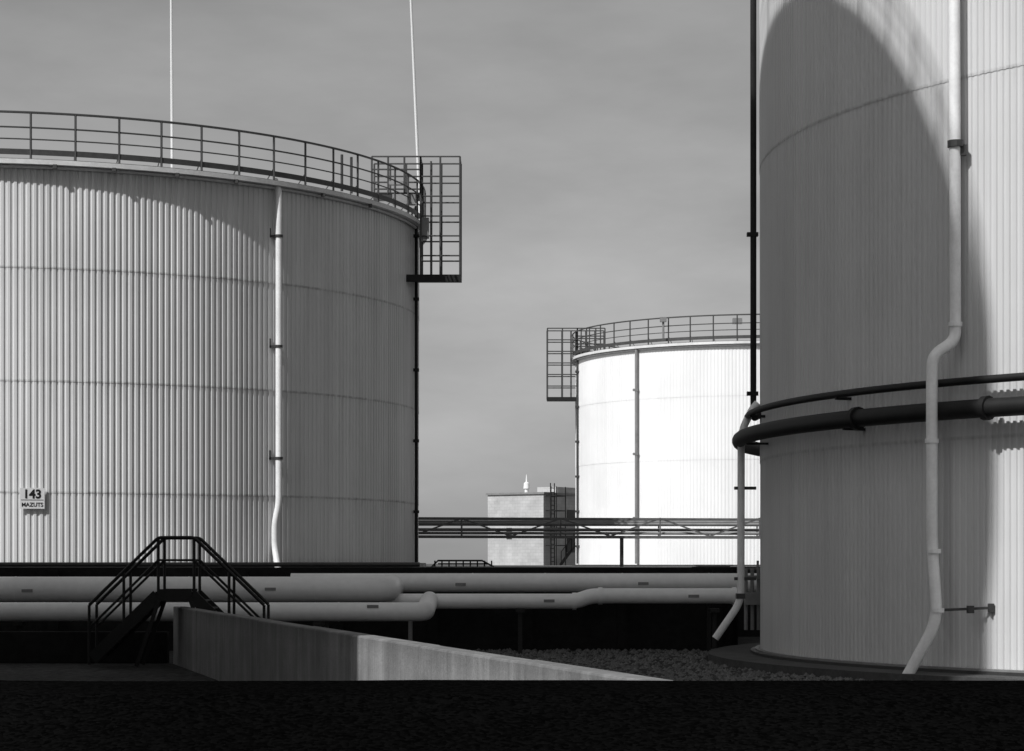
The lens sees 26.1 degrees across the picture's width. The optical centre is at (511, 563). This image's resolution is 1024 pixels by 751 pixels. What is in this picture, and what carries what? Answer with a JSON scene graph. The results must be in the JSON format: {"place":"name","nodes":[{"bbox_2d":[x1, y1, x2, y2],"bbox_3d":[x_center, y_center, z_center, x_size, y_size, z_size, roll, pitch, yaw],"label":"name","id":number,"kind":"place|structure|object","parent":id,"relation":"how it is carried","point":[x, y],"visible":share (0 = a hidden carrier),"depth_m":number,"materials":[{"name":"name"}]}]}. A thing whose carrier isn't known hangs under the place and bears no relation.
{"place":"outdoors","nodes":[
{"label":"outdoors","id":0,"kind":"place"},
{"bbox_2d":[0,631,168,663],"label":"concrete wall","id":1,"kind":"structure","parent":0,"point":[43,646],"depth_m":48.78,"materials":[{"name":"black concrete"}]},
{"bbox_2d":[0,0,759,563],"label":"sky","id":2,"kind":"structure","parent":0,"point":[603,146],"materials":[{"name":"grey"}]},
{"bbox_2d":[0,637,854,680],"bbox_3d":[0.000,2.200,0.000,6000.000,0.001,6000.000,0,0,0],"label":"ground","id":3,"kind":"structure","parent":0,"point":[170,671],"depth_m":45.04,"materials":[{"name":"grey gravel"}]},
{"bbox_2d":[88,536,269,666],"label":"crossover staircase","id":4,"kind":"structure","parent":3,"relation":"on","point":[130,624],"depth_m":46.86,"materials":[{"name":"black metal"}]},
{"bbox_2d":[13,592,719,653],"bbox_3d":[-10.963,1.456,51.670,32.477,1.489,4.742,0,0,-6],"label":"pipe trestle","id":5,"kind":"object","parent":3,"relation":"on","point":[21,624],"visible":0.35,"depth_m":53.35,"materials":[{"name":"black paint"}]},
{"bbox_2d":[0,575,403,601],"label":"insulated pipeline","id":6,"kind":"object","parent":5,"relation":"on","point":[268,589],"visible":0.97,"depth_m":51.95,"materials":[{"name":"grey metal"}]},
{"bbox_2d":[0,591,437,620],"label":"insulated pipeline","id":7,"kind":"object","parent":5,"relation":"on","point":[424,608],"visible":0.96,"depth_m":50.03,"materials":[{"name":"grey metal"}]},
{"bbox_2d":[290,573,756,591],"bbox_3d":[0.400,0.471,54.899,11.800,0.480,0.482,0,0,0],"label":"insulated pipeline","id":8,"kind":"object","parent":5,"relation":"on","point":[497,582],"visible":0.75,"depth_m":54.70,"materials":[{"name":"grey metal"}]},
{"bbox_2d":[386,587,736,609],"bbox_3d":[1.127,0.842,53.400,8.654,0.550,0.420,0,0,0],"label":"insulated pipeline","id":9,"kind":"object","parent":5,"relation":"on","point":[598,596],"visible":0.94,"depth_m":53.24,"materials":[{"name":"grey metal"}]},
{"bbox_2d":[0,567,759,650],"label":"retaining wall","id":10,"kind":"structure","parent":3,"relation":"on","point":[628,627],"depth_m":55.85,"materials":[{"name":"concrete"}]},
{"bbox_2d":[173,606,672,680],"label":"concrete wall","id":11,"kind":"structure","parent":3,"relation":"on","point":[219,646],"depth_m":31.35,"materials":[{"name":"grey concrete"}]},
{"bbox_2d":[708,0,1023,680],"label":"storage tank","id":12,"kind":"object","parent":3,"relation":"on","point":[891,153],"visible":0.98,"depth_m":42.93,"materials":[{"name":"metal"}]},
{"bbox_2d":[744,561,759,629],"bbox_3d":[5.678,0.747,52.300,0.500,1.644,0.300,0,0,0],"label":"valve stand","id":13,"kind":"object","parent":12,"relation":"attached to","point":[752,598],"visible":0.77,"depth_m":52.26,"materials":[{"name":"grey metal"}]},
{"bbox_2d":[732,372,1023,455],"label":"ring pipe","id":14,"kind":"object","parent":12,"relation":"attached to","point":[988,407],"visible":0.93,"depth_m":42.50,"materials":[{"name":"grey metal"}]},
{"bbox_2d":[0,680,1023,750],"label":"embankment","id":15,"kind":"structure","parent":0,"point":[594,715],"depth_m":11.23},
{"bbox_2d":[488,494,575,564],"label":"walls","id":16,"kind":"structure","parent":0,"point":[520,551],"depth_m":179.54,"materials":[{"name":"grey brick"}]},
{"bbox_2d":[486,492,574,495],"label":"roof coping","id":17,"kind":"object","parent":16,"relation":"on","point":[518,493],"visible":0.5,"depth_m":179.56,"materials":[{"name":"grey metal"}]},
{"bbox_2d":[523,475,529,491],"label":"roof beacon","id":18,"kind":"object","parent":17,"relation":"on","point":[526,486],"visible":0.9,"depth_m":181.10,"materials":[{"name":"white paint"}]},
{"bbox_2d":[537,487,574,493],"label":"roof hut","id":19,"kind":"object","parent":17,"relation":"on","point":[559,489],"visible":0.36,"depth_m":180.77,"materials":[{"name":"grey metal"}]},
{"bbox_2d":[506,510,574,551],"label":"openings","id":20,"kind":"object","parent":16,"relation":"attached to","point":[570,513],"visible":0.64,"depth_m":181.40,"materials":[{"name":"metal"}]},
{"bbox_2d":[426,564,759,566],"bbox_3d":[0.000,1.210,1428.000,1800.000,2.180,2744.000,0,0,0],"label":"terrace","id":21,"kind":"structure","parent":0,"point":[458,565],"depth_m":96.56,"materials":[{"name":"black metal"}]},
{"bbox_2d":[0,110,461,566],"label":"storage tank","id":22,"kind":"object","parent":21,"relation":"on","point":[225,366],"visible":0.92,"depth_m":68.37,"materials":[{"name":"grey metal"}]},
{"bbox_2d":[20,488,44,508],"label":"tank number sign","id":23,"kind":"object","parent":22,"relation":"attached to","point":[32,498],"visible":1,"depth_m":66.14,"materials":[{"name":"white metal"}]},
{"bbox_2d":[170,0,173,167],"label":"lightning rod","id":24,"kind":"object","parent":22,"relation":"on","point":[171,78],"visible":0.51,"depth_m":79.96,"materials":[{"name":"white metal"}]},
{"bbox_2d":[410,0,419,219],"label":"lightning rod","id":25,"kind":"object","parent":22,"relation":"attached to","point":[415,97],"visible":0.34,"depth_m":80.46,"materials":[{"name":"white metal"}]},
{"bbox_2d":[0,562,756,571],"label":"service pipe","id":26,"kind":"object","parent":21,"relation":"on","point":[215,564],"visible":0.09,"depth_m":57.35,"materials":[{"name":"metal"}]},
{"bbox_2d":[431,560,493,566],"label":"guard rail","id":27,"kind":"object","parent":21,"relation":"on","point":[456,563],"visible":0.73,"depth_m":94.97,"materials":[{"name":"black metal"}]},
{"bbox_2d":[546,483,575,564],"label":"escape stair","id":28,"kind":"object","parent":21,"relation":"on","point":[565,545],"visible":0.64,"depth_m":178.57,"materials":[{"name":"black metal"}]},
{"bbox_2d":[418,517,759,566],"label":"pipe bridge","id":29,"kind":"structure","parent":21,"relation":"on","point":[484,522],"depth_m":84.17,"materials":[{"name":"metal"}]},
{"bbox_2d":[546,314,759,565],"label":"storage tank","id":30,"kind":"object","parent":21,"relation":"on","point":[657,426],"visible":0.41,"depth_m":119.65,"materials":[{"name":"white metal"}]},
{"bbox_2d":[693,565,732,566],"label":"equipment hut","id":31,"kind":"object","parent":21,"relation":"on","point":[712,565],"visible":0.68,"depth_m":74.55,"materials":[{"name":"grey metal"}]},
{"bbox_2d":[469,648,863,680],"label":"gravel","id":32,"kind":"structure","parent":0,"point":[650,658],"depth_m":48.14,"materials":[{"name":"grey gravel"}]}
]}

